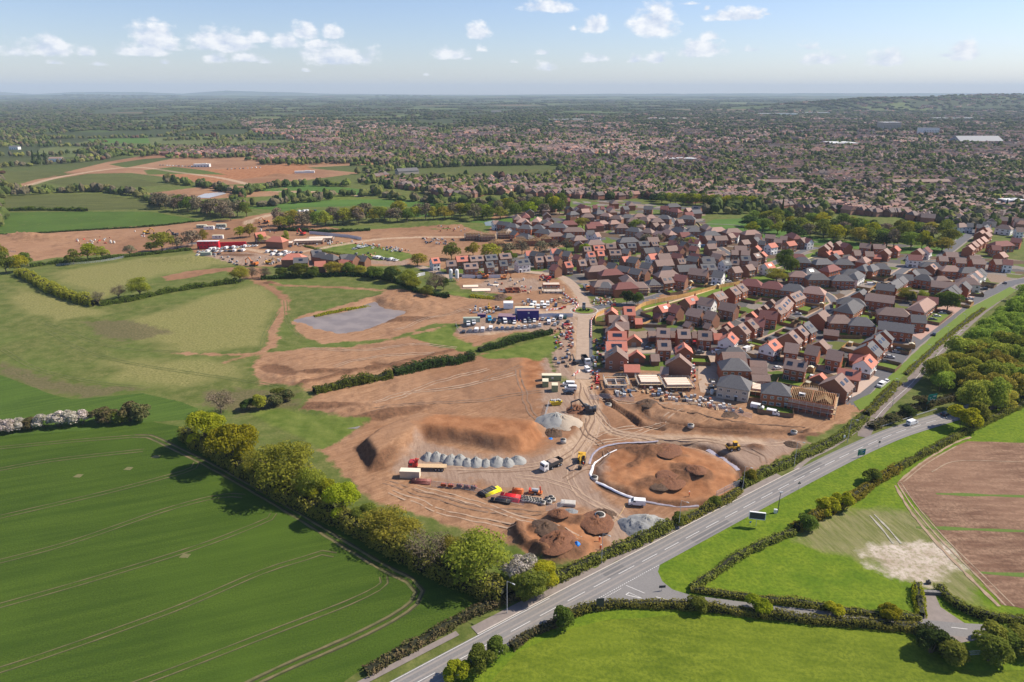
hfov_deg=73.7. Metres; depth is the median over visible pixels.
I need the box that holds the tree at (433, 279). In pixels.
[424,271,444,290]
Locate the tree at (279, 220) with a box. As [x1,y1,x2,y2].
[272,216,288,225]
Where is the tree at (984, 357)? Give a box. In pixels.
[962,351,991,365]
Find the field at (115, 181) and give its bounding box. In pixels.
[48,175,164,186]
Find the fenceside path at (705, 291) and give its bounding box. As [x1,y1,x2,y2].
[645,256,815,309]
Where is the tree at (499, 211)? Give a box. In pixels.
[494,206,508,218]
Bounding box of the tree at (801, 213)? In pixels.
[794,207,805,217]
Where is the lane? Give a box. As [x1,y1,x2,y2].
[705,597,984,636]
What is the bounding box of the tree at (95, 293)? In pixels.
[90,291,104,304]
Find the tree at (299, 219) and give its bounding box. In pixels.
[293,212,310,227]
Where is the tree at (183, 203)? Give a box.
[177,196,191,211]
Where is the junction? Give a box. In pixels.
[595,565,726,604]
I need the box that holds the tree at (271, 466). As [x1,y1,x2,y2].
[251,439,316,495]
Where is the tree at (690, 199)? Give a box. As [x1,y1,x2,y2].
[686,193,697,201]
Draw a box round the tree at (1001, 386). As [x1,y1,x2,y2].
[984,376,1012,408]
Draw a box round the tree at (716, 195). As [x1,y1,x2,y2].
[709,194,723,202]
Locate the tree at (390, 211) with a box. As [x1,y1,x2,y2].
[385,208,395,217]
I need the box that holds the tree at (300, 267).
[287,263,308,274]
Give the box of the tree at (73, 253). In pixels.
[63,249,80,263]
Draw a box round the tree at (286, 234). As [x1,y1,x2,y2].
[281,230,288,239]
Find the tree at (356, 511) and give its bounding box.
[351,503,376,524]
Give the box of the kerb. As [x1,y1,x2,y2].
[477,468,798,633]
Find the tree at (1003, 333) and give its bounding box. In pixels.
[992,330,1013,343]
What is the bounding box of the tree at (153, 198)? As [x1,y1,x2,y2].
[149,192,166,208]
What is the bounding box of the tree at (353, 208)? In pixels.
[349,206,363,223]
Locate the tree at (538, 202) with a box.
[535,201,545,212]
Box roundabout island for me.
[572,307,596,313]
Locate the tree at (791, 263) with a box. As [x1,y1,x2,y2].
[783,258,799,271]
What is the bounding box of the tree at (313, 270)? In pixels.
[306,266,318,275]
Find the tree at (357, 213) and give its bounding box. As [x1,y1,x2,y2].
[352,207,365,223]
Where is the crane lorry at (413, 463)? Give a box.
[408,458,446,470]
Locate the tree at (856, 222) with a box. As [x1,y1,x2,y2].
[849,218,867,228]
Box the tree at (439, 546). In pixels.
[402,527,452,568]
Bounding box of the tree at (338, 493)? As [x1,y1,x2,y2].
[321,481,360,517]
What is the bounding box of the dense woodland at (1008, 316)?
[964,284,1023,339]
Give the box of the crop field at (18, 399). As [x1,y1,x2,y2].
[0,375,197,435]
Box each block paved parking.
[852,376,878,396]
[913,296,974,339]
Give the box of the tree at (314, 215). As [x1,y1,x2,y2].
[309,211,324,223]
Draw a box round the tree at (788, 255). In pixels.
[775,249,793,268]
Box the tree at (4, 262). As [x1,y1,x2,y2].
[0,251,14,273]
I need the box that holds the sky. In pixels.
[0,0,1023,94]
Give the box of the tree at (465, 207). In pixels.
[461,203,473,213]
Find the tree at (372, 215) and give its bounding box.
[365,209,379,221]
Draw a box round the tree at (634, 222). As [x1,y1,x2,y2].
[628,219,645,228]
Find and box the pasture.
[491,614,1023,681]
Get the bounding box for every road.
[390,395,1023,681]
[523,271,589,304]
[563,304,605,316]
[576,316,591,378]
[592,303,610,309]
[858,284,1021,436]
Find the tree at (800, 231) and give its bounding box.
[786,224,806,236]
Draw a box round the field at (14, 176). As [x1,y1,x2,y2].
[0,170,70,182]
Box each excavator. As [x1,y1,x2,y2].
[142,228,154,233]
[166,229,178,236]
[245,257,258,265]
[265,257,276,263]
[296,228,305,234]
[475,271,488,278]
[500,273,511,279]
[539,274,550,280]
[569,354,579,364]
[570,399,596,413]
[577,451,585,468]
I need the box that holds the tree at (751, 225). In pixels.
[744,221,759,229]
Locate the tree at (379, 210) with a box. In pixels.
[372,207,386,220]
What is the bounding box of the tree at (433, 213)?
[428,206,439,219]
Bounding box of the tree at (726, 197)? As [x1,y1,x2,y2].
[722,195,732,201]
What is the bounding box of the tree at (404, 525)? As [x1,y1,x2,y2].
[358,504,425,544]
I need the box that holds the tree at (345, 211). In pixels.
[337,207,351,224]
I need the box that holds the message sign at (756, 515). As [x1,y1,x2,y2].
[749,511,765,522]
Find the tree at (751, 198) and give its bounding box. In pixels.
[747,196,755,202]
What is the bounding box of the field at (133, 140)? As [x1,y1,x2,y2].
[88,138,149,142]
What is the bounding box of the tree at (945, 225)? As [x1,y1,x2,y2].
[932,219,956,233]
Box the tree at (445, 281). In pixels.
[438,277,448,289]
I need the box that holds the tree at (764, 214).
[758,210,776,219]
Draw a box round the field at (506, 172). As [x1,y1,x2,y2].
[399,169,551,176]
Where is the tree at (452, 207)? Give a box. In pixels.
[447,204,458,217]
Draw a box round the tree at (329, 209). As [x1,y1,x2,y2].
[325,206,340,223]
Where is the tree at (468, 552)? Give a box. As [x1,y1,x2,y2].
[440,524,513,588]
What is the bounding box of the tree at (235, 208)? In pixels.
[229,199,240,216]
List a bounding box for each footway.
[416,265,454,278]
[600,348,716,354]
[623,249,814,305]
[698,353,724,402]
[741,261,925,348]
[781,354,834,374]
[825,292,837,303]
[855,284,1012,406]
[953,235,973,251]
[999,277,1023,286]
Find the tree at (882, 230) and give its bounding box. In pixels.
[874,228,892,241]
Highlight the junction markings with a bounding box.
[599,565,663,598]
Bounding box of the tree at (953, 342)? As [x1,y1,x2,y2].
[943,335,976,353]
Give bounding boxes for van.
[584,365,590,371]
[628,497,645,506]
[742,345,750,351]
[750,402,763,409]
[766,407,779,415]
[876,380,886,387]
[906,418,918,425]
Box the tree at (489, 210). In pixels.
[481,206,494,219]
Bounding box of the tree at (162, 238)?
[146,231,173,249]
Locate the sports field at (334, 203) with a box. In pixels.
[249,199,454,216]
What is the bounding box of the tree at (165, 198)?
[157,194,170,207]
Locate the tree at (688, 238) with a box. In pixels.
[684,237,695,241]
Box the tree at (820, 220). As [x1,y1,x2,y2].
[815,219,829,232]
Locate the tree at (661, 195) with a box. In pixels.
[655,191,666,203]
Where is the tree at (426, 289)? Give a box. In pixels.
[418,285,433,295]
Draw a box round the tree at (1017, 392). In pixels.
[1010,383,1023,402]
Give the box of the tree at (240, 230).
[233,226,244,234]
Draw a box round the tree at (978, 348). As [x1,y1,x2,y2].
[960,343,987,354]
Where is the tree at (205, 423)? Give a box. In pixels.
[185,410,226,442]
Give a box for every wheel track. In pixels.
[0,435,129,446]
[0,437,130,448]
[0,452,136,470]
[0,462,194,515]
[0,463,199,518]
[0,494,244,559]
[0,496,241,562]
[0,497,237,563]
[0,513,276,607]
[0,514,270,603]
[0,550,336,666]
[0,551,333,667]
[0,554,333,672]
[0,555,329,673]
[1,350,141,387]
[1,449,139,467]
[1,493,239,558]
[1,513,270,602]
[2,347,139,385]
[2,435,132,446]
[2,462,193,514]
[2,463,198,517]
[2,513,277,607]
[3,451,142,469]
[4,449,142,467]
[42,322,179,352]
[45,321,183,351]
[47,331,273,386]
[50,330,278,384]
[131,437,415,681]
[133,577,380,681]
[136,577,381,681]
[149,435,422,681]
[150,576,387,681]
[153,579,388,681]
[259,311,276,347]
[263,311,279,346]
[283,300,297,335]
[286,300,301,335]
[306,343,452,349]
[313,344,455,350]
[334,352,430,365]
[337,352,434,366]
[369,390,539,408]
[372,392,538,410]
[374,373,511,401]
[375,374,515,402]
[382,483,538,515]
[385,480,540,511]
[388,492,515,528]
[390,368,486,398]
[393,299,547,329]
[393,490,513,524]
[395,300,546,330]
[395,369,488,399]
[410,287,490,319]
[410,287,493,321]
[415,488,577,538]
[417,485,581,536]
[433,366,521,391]
[434,365,518,389]
[444,444,575,469]
[447,442,571,466]
[457,387,590,470]
[458,389,597,473]
[515,370,581,430]
[515,477,618,519]
[517,474,623,517]
[519,370,576,416]
[563,420,604,477]
[566,388,614,518]
[568,418,610,479]
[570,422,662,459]
[572,388,619,516]
[576,425,663,460]
[586,389,784,445]
[586,393,690,404]
[590,391,761,461]
[591,390,793,442]
[592,412,669,442]
[593,393,713,404]
[594,391,767,462]
[595,408,682,444]
[870,515,893,543]
[874,514,901,543]
[894,485,999,605]
[898,484,1005,604]
[899,437,971,480]
[901,483,1014,605]
[903,446,955,481]
[931,460,1018,471]
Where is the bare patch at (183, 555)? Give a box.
[179,553,190,557]
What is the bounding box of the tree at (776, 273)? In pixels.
[766,268,788,281]
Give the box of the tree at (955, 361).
[949,358,962,368]
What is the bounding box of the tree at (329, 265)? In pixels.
[323,261,343,272]
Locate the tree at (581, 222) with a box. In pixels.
[575,217,589,228]
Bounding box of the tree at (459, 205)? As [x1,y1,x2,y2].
[454,203,464,214]
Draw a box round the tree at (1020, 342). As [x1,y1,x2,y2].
[1011,339,1023,346]
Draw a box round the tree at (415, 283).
[404,277,421,287]
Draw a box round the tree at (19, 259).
[7,254,28,268]
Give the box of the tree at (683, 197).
[678,193,691,203]
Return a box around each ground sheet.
[588,440,657,463]
[589,465,593,477]
[593,449,616,464]
[595,481,632,497]
[646,501,698,506]
[706,449,739,470]
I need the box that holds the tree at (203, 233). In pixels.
[196,229,207,239]
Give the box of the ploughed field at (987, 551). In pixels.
[897,441,1023,608]
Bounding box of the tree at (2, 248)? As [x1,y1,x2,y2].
[0,243,7,255]
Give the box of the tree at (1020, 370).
[1010,366,1023,375]
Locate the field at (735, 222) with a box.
[706,218,964,255]
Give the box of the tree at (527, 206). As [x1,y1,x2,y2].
[522,201,537,211]
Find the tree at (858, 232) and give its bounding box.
[849,227,869,242]
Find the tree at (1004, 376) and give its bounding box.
[985,372,1017,388]
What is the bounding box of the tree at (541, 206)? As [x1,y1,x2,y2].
[537,203,550,211]
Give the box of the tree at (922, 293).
[916,290,929,295]
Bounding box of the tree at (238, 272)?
[228,265,249,280]
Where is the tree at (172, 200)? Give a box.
[170,197,181,211]
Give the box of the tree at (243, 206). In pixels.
[236,202,251,216]
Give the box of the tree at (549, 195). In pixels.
[545,192,552,204]
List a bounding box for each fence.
[431,481,521,504]
[595,307,622,324]
[629,323,666,327]
[635,280,741,310]
[640,309,652,317]
[662,288,682,294]
[688,283,705,286]
[692,355,710,365]
[705,282,720,288]
[739,310,746,317]
[741,295,761,303]
[743,346,758,357]
[744,338,765,346]
[756,294,779,301]
[757,402,793,417]
[775,328,789,335]
[776,375,805,387]
[779,317,801,327]
[791,317,808,325]
[794,303,819,313]
[798,347,805,355]
[798,381,818,386]
[805,286,836,290]
[805,302,825,307]
[806,365,817,372]
[838,332,861,338]
[841,341,860,352]
[856,280,878,290]
[864,312,875,321]
[871,275,892,281]
[876,358,901,372]
[889,345,911,354]
[892,341,915,348]
[895,291,917,299]
[927,309,952,324]
[954,300,973,307]
[970,291,983,296]
[981,281,996,287]
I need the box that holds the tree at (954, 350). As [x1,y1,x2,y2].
[945,349,964,358]
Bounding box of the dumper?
[725,440,740,451]
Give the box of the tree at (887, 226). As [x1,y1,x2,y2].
[879,223,895,231]
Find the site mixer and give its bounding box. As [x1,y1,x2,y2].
[528,486,542,494]
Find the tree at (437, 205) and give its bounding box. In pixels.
[434,203,445,215]
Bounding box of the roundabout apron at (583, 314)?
[570,306,597,314]
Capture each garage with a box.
[623,364,640,376]
[627,334,641,346]
[628,350,644,362]
[633,318,642,328]
[646,331,655,341]
[649,354,659,365]
[653,313,661,322]
[660,366,668,377]
[666,315,677,324]
[669,331,675,341]
[682,321,695,330]
[691,331,696,342]
[702,322,713,330]
[712,333,722,343]
[718,326,729,334]
[721,321,734,328]
[745,311,757,317]
[749,360,766,366]
[750,367,767,373]
[750,374,770,383]
[753,307,762,315]
[761,304,769,309]
[765,299,775,307]
[809,372,826,383]
[811,339,830,353]
[822,250,832,257]
[823,329,839,339]
[831,250,843,256]
[847,353,864,365]
[873,254,881,261]
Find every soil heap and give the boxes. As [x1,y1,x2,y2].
[493,294,507,300]
[532,519,558,535]
[539,529,576,555]
[545,428,561,437]
[547,508,569,518]
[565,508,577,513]
[566,404,583,415]
[580,511,613,534]
[594,508,616,518]
[636,399,658,407]
[650,483,668,490]
[656,443,681,458]
[656,470,685,489]
[686,464,706,474]
[721,411,738,418]
[783,441,801,447]
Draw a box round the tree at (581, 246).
[578,243,591,250]
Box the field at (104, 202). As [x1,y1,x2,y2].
[0,194,161,211]
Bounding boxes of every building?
[9,146,20,149]
[48,157,62,161]
[193,163,210,166]
[294,170,314,172]
[395,167,418,174]
[661,157,696,160]
[756,179,804,184]
[760,113,797,114]
[823,141,854,143]
[877,122,901,130]
[890,179,950,182]
[917,127,939,134]
[949,136,1002,141]
[998,198,1023,202]
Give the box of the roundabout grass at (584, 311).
[575,308,593,312]
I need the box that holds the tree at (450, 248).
[441,242,461,259]
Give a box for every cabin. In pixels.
[196,224,206,227]
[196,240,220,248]
[200,252,211,255]
[203,226,214,229]
[212,235,223,238]
[216,224,226,226]
[477,313,485,317]
[498,313,515,321]
[503,301,512,308]
[515,306,534,317]
[517,309,538,319]
[542,373,561,380]
[542,378,548,386]
[551,382,557,391]
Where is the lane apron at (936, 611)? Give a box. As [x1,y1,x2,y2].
[921,595,977,642]
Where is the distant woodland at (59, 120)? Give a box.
[0,93,1023,131]
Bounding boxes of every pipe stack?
[411,478,431,484]
[477,485,496,496]
[485,486,501,496]
[490,497,510,503]
[499,492,520,502]
[512,487,523,494]
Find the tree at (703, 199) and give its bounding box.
[697,193,708,202]
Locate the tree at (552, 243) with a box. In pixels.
[547,239,560,247]
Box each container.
[220,241,245,245]
[399,467,420,478]
[463,317,479,322]
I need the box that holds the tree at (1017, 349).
[1009,344,1023,357]
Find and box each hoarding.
[309,231,361,239]
[462,275,500,277]
[539,313,572,316]
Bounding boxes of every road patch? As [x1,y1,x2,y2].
[601,563,626,577]
[691,520,732,542]
[790,461,824,477]
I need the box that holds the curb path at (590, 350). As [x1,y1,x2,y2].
[589,319,592,368]
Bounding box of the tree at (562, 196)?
[555,193,567,202]
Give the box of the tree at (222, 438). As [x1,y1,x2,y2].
[203,423,259,459]
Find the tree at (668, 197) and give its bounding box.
[663,193,673,202]
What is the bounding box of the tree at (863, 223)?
[857,220,870,227]
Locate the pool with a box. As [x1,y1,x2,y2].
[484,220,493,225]
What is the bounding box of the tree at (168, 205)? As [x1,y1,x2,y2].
[165,198,177,210]
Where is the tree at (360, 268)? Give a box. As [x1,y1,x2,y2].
[353,265,366,272]
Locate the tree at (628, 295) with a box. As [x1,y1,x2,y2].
[619,290,634,303]
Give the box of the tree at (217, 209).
[212,200,228,217]
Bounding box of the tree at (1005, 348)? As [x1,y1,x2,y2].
[986,341,1013,354]
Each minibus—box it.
[563,380,574,385]
[564,384,576,389]
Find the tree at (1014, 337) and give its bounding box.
[999,333,1023,343]
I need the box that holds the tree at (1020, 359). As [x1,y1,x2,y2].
[1013,357,1023,362]
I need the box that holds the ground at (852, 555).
[0,91,1023,681]
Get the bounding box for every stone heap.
[420,452,431,461]
[430,451,440,461]
[439,454,446,461]
[442,454,454,465]
[453,454,465,465]
[462,457,471,466]
[471,456,481,467]
[482,458,489,467]
[489,455,502,467]
[502,457,514,467]
[511,455,526,464]
[535,412,563,428]
[555,414,582,430]
[617,518,636,531]
[625,520,650,536]
[627,514,657,525]
[653,517,673,531]
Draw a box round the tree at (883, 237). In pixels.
[875,232,898,245]
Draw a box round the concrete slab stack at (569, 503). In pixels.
[560,499,575,506]
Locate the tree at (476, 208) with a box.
[465,203,481,220]
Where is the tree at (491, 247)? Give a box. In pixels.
[480,243,501,256]
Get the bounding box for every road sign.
[596,598,603,609]
[857,449,865,455]
[926,394,937,409]
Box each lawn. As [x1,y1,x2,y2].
[641,269,799,310]
[692,358,708,361]
[748,341,762,345]
[763,405,792,413]
[778,378,802,385]
[799,306,810,310]
[805,252,817,258]
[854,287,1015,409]
[860,314,873,320]
[878,362,898,368]
[927,312,949,322]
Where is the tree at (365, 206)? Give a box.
[357,203,372,215]
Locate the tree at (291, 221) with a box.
[283,215,295,225]
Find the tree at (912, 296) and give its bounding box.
[903,292,915,301]
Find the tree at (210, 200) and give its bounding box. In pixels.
[200,198,216,215]
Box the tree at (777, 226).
[769,222,783,233]
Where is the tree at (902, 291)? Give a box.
[896,287,916,300]
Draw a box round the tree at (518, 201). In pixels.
[514,197,526,202]
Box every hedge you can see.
[0,219,204,234]
[6,206,87,211]
[13,267,101,306]
[29,247,191,266]
[99,277,237,305]
[176,424,511,608]
[260,271,449,297]
[277,226,369,232]
[303,245,357,255]
[312,368,393,394]
[314,305,370,316]
[361,589,519,677]
[391,349,476,375]
[469,294,511,299]
[477,327,554,352]
[508,616,560,651]
[516,517,675,601]
[567,597,919,633]
[682,487,743,524]
[689,526,797,587]
[690,585,922,621]
[737,413,870,486]
[789,461,903,532]
[862,380,902,415]
[866,392,960,428]
[897,398,1023,469]
[903,307,986,374]
[911,580,927,617]
[911,621,957,658]
[932,583,1023,624]
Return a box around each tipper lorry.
[540,456,562,471]
[581,354,590,364]
[583,284,589,290]
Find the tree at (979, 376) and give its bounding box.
[957,371,988,390]
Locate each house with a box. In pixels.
[254,232,266,243]
[256,236,269,243]
[265,236,288,248]
[281,253,306,266]
[291,238,324,244]
[293,257,308,269]
[308,236,334,241]
[310,249,321,260]
[312,252,326,263]
[314,261,326,272]
[320,254,339,266]
[339,254,347,259]
[339,259,351,271]
[345,254,359,265]
[358,255,371,268]
[429,257,440,270]
[445,260,456,273]
[454,255,468,268]
[462,262,478,274]
[464,230,481,240]
[469,255,483,267]
[478,231,496,240]
[484,254,497,266]
[484,261,494,274]
[488,238,504,246]
[491,220,497,229]
[496,221,503,230]
[497,229,510,238]
[497,253,511,265]
[498,260,507,273]
[502,221,510,229]
[503,226,512,232]
[505,287,520,292]
[507,223,519,230]
[509,230,520,240]
[512,214,520,223]
[512,236,527,244]
[514,258,530,272]
[515,233,534,240]
[516,218,528,225]
[517,224,532,234]
[520,213,530,221]
[521,220,530,225]
[524,250,532,258]
[526,209,533,217]
[526,236,540,245]
[529,251,537,262]
[532,217,541,226]
[532,224,545,234]
[533,256,543,269]
[534,228,552,238]
[536,252,546,256]
[538,219,549,225]
[539,234,551,242]
[541,207,549,214]
[542,212,550,219]
[542,283,559,288]
[542,286,564,292]
[543,221,552,228]
[543,255,553,268]
[546,232,562,242]
[548,223,567,233]
[548,264,562,277]
[549,248,558,257]
[554,249,562,256]
[554,256,562,266]
[560,233,574,241]
[561,220,577,226]
[562,227,584,236]
[562,250,573,261]
[562,261,573,274]
[564,206,572,213]
[565,198,570,205]
[566,211,578,219]
[570,235,587,246]
[571,254,583,265]
[572,207,580,216]
[573,240,582,252]
[576,204,585,208]
[576,260,586,273]
[579,209,589,216]
[581,213,594,222]
[582,246,591,257]
[584,265,607,279]
[585,222,603,231]
[585,224,595,233]
[585,239,604,246]
[585,251,595,261]
[586,230,594,240]
[586,259,597,267]
[589,279,613,294]
[592,205,597,211]
[592,210,604,219]
[592,232,601,239]
[592,245,604,254]
[595,282,612,295]
[596,250,604,261]
[597,268,624,282]
[598,220,607,229]
[598,259,607,265]
[599,213,612,221]
[603,374,629,388]
[604,243,616,254]
[604,305,617,324]
[604,323,623,341]
[604,341,627,352]
[604,345,628,370]
[606,207,616,215]
[606,262,617,268]
[606,331,626,340]
[607,315,627,326]
[608,220,619,229]
[608,250,621,261]
[609,199,618,208]
[609,215,623,222]
[611,282,638,297]
[612,315,626,323]
[614,223,627,233]
[615,322,629,337]
[616,237,638,246]
[616,244,625,251]
[617,265,630,274]
[618,274,634,281]
[619,256,628,265]
[620,206,629,214]
[621,214,632,223]
[621,248,631,256]
[622,306,635,322]
[625,201,635,210]
[625,227,642,236]
[626,217,638,226]
[626,243,636,254]
[626,256,640,268]
[628,268,642,281]
[631,223,645,229]
[632,282,650,295]
[633,213,645,218]
[634,231,644,240]
[634,374,663,388]
[636,241,649,252]
[639,262,653,273]
[640,217,650,226]
[640,247,655,259]
[640,268,651,281]
[641,228,654,236]
[643,206,652,214]
[644,279,662,292]
[645,237,659,246]
[645,253,657,262]
[646,215,655,219]
[649,222,658,230]
[649,241,658,247]
[650,218,663,224]
[652,230,666,242]
[652,259,674,272]
[652,270,677,279]
[652,301,670,321]
[654,247,663,253]
[655,340,671,360]
[656,275,674,290]
[656,327,669,340]
[657,223,664,230]
[657,253,671,259]
[658,215,671,224]
[660,206,668,214]
[660,375,694,391]
[661,224,672,230]
[661,229,676,241]
[661,266,675,270]
[663,245,677,254]
[665,203,681,209]
[665,353,691,377]
[667,208,682,217]
[667,240,679,245]
[668,303,684,321]
[671,226,690,235]
[671,252,684,263]
[673,274,688,289]
[674,219,684,228]
[674,258,685,267]
[674,264,696,274]
[674,342,692,362]
[675,329,690,346]
[677,232,689,240]
[677,245,686,256]
[679,215,695,224]
[679,240,689,252]
[679,293,698,312]
[683,212,693,216]
[685,305,704,326]
[686,227,700,237]
[686,255,699,266]
[688,239,701,247]
[688,268,709,283]
[689,245,699,254]
[690,209,702,218]
[690,253,702,257]
[691,206,701,210]
[696,330,711,350]
[697,263,717,276]
[697,296,717,311]
[699,224,711,232]
[699,231,720,241]
[699,257,715,264]
[702,235,713,244]
[702,310,720,327]
[703,243,717,255]
[706,227,725,233]
[707,240,717,245]
[707,288,727,308]
[710,251,725,259]
[710,253,724,266]
[711,270,725,283]
[713,235,727,246]
[715,347,750,365]
[716,374,752,402]
[717,331,739,348]
[717,358,751,379]
[718,259,731,271]
[718,301,739,320]
[718,352,747,363]
[721,228,741,237]
[723,284,741,303]
[727,233,735,244]
[727,266,742,279]
[727,323,750,343]
[730,250,738,260]
[731,232,739,243]
[731,259,739,266]
[734,245,746,256]
[736,281,748,300]
[738,239,750,250]
[738,256,751,266]
[739,230,760,239]
[739,278,761,294]
[741,250,749,255]
[741,264,755,277]
[743,318,759,338]
[745,316,765,336]
[749,237,760,247]
[749,261,758,274]
[750,245,761,254]
[750,253,762,264]
[750,381,763,395]
[754,233,762,239]
[758,240,766,251]
[758,309,778,329]
[758,338,782,361]
[759,262,775,275]
[759,281,782,297]
[760,251,767,263]
[760,382,791,407]
[763,242,777,254]
[765,234,775,243]
[768,304,786,323]
[771,296,793,319]
[773,238,782,249]
[777,330,803,351]
[779,283,804,297]
[780,236,787,245]
[781,290,806,310]
[782,241,796,251]
[782,357,807,381]
[783,342,799,362]
[784,232,800,241]
[784,385,838,419]
[787,271,806,284]
[790,325,809,346]
[793,254,805,257]
[793,257,811,269]
[793,321,817,343]
[796,237,805,248]
[801,267,820,274]
[803,273,829,286]
[803,286,826,302]
[804,238,813,248]
[804,344,821,365]
[809,307,829,330]
[811,258,833,269]
[817,244,830,256]
[818,264,841,276]
[819,373,854,403]
[824,349,844,371]
[825,314,849,332]
[826,241,833,250]
[828,253,840,260]
[828,274,854,288]
[832,259,855,270]
[833,241,841,250]
[833,299,863,318]
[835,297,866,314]
[837,367,861,391]
[839,269,857,275]
[840,242,853,254]
[841,256,856,263]
[847,317,875,335]
[849,271,865,287]
[850,250,861,259]
[851,289,866,301]
[852,354,877,379]
[853,340,882,364]
[854,257,871,268]
[855,264,868,278]
[859,242,871,254]
[861,333,889,358]
[863,251,874,263]
[864,291,894,309]
[866,264,879,278]
[870,242,885,254]
[871,329,894,349]
[874,307,909,323]
[875,263,891,276]
[875,283,894,295]
[876,320,914,342]
[878,248,891,261]
[887,279,904,295]
[889,245,900,257]
[894,274,913,288]
[894,276,908,288]
[905,254,922,267]
[906,269,919,276]
[906,297,936,317]
[907,314,926,332]
[908,269,931,275]
[910,248,924,258]
[912,274,933,289]
[916,295,938,312]
[918,261,941,268]
[922,246,932,259]
[924,263,937,276]
[928,280,961,294]
[932,276,950,281]
[936,256,948,265]
[936,265,958,278]
[939,286,958,302]
[942,252,959,263]
[943,284,962,293]
[951,223,966,232]
[952,258,966,267]
[955,277,981,292]
[956,267,977,278]
[960,281,972,296]
[961,244,975,256]
[965,241,979,253]
[966,223,973,232]
[966,255,981,265]
[966,270,983,283]
[967,259,986,269]
[971,239,983,250]
[973,230,984,240]
[974,268,987,282]
[975,224,982,232]
[978,224,991,231]
[979,231,992,242]
[979,236,988,248]
[982,221,991,226]
[983,227,992,233]
[985,241,1015,252]
[987,245,1001,256]
[988,259,1002,271]
[992,252,1008,259]
[994,224,1013,235]
[1001,259,1012,272]
[1010,237,1022,249]
[1012,227,1023,237]
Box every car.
[563,389,573,393]
[772,365,782,369]
[885,354,895,358]
[940,411,949,415]
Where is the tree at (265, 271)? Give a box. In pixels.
[256,267,270,275]
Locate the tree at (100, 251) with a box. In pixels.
[94,246,109,255]
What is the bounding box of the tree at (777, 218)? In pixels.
[770,213,781,222]
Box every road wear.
[396,406,967,681]
[409,408,967,681]
[423,395,1022,681]
[436,398,1022,681]
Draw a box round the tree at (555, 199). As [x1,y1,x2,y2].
[548,196,560,206]
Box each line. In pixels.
[391,598,548,681]
[418,416,948,681]
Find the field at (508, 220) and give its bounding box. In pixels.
[444,216,541,228]
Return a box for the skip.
[549,398,562,405]
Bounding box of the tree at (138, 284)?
[125,277,151,293]
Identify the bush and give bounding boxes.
[0,418,15,431]
[13,417,24,429]
[21,416,37,429]
[31,414,51,427]
[46,410,67,426]
[60,409,77,425]
[73,409,88,423]
[87,408,99,422]
[96,406,117,423]
[111,412,130,423]
[117,401,136,421]
[128,403,150,420]
[239,398,252,409]
[251,394,265,408]
[263,394,282,405]
[270,387,284,394]
[278,389,294,401]
[442,658,470,681]
[467,642,495,675]
[486,634,508,659]
[553,604,574,629]
[671,511,688,525]
[687,594,708,613]
[707,495,721,504]
[742,469,757,480]
[744,593,773,613]
[798,512,818,531]
[815,496,841,515]
[824,600,845,615]
[832,491,855,506]
[862,468,882,480]
[877,602,902,620]
[885,413,902,422]
[898,404,918,416]
[912,395,936,407]
[915,628,950,652]
[938,638,971,666]
[947,404,984,427]
[968,401,991,419]
[971,630,1015,666]
[980,619,1011,646]
[1000,624,1023,657]
[1009,622,1023,656]
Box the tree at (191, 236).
[180,230,201,245]
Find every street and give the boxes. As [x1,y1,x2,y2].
[415,265,454,278]
[602,349,713,355]
[610,247,817,305]
[701,352,721,402]
[717,247,759,268]
[737,313,804,321]
[760,260,924,341]
[780,355,836,373]
[826,293,835,302]
[846,285,1010,406]
[936,229,974,255]
[1000,278,1023,286]
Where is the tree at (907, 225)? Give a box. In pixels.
[895,221,915,233]
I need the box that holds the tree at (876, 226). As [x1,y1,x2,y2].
[864,222,881,230]
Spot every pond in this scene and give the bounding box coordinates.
[198,192,225,197]
[293,302,405,333]
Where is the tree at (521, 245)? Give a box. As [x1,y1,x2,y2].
[515,240,529,250]
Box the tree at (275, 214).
[271,207,284,219]
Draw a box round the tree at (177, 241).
[172,235,183,248]
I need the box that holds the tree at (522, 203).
[517,200,531,212]
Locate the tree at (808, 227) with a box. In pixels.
[803,223,817,237]
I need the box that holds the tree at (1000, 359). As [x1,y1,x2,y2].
[982,356,1012,373]
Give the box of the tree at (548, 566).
[528,559,559,586]
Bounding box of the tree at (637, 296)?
[633,292,644,302]
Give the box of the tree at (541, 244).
[533,240,549,251]
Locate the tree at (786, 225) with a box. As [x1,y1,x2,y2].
[781,220,797,232]
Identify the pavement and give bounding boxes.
[358,631,458,681]
[471,586,558,632]
[555,473,780,589]
[794,421,868,469]
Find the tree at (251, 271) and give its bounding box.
[248,266,256,278]
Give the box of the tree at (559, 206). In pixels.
[552,199,565,213]
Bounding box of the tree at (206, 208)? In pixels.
[198,203,212,215]
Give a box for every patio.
[748,349,758,357]
[844,345,857,349]
[860,283,873,287]
[893,341,908,344]
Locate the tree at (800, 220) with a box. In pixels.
[792,217,809,224]
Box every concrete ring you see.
[540,500,545,505]
[560,438,565,443]
[591,475,597,481]
[595,511,604,517]
[687,423,693,428]
[790,429,796,434]
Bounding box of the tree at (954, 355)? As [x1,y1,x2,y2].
[939,351,965,367]
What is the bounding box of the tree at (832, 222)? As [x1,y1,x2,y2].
[827,218,838,225]
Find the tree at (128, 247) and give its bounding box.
[122,245,136,253]
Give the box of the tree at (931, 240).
[923,238,938,247]
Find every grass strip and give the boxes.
[916,526,1023,531]
[936,493,1023,497]
[980,571,1023,576]
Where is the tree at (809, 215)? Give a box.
[803,212,817,224]
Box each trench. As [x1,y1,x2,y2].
[592,470,740,507]
[595,446,740,478]
[600,395,638,426]
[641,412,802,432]
[658,403,804,427]
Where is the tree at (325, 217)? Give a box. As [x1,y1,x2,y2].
[318,210,333,225]
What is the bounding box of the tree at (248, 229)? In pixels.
[243,223,256,234]

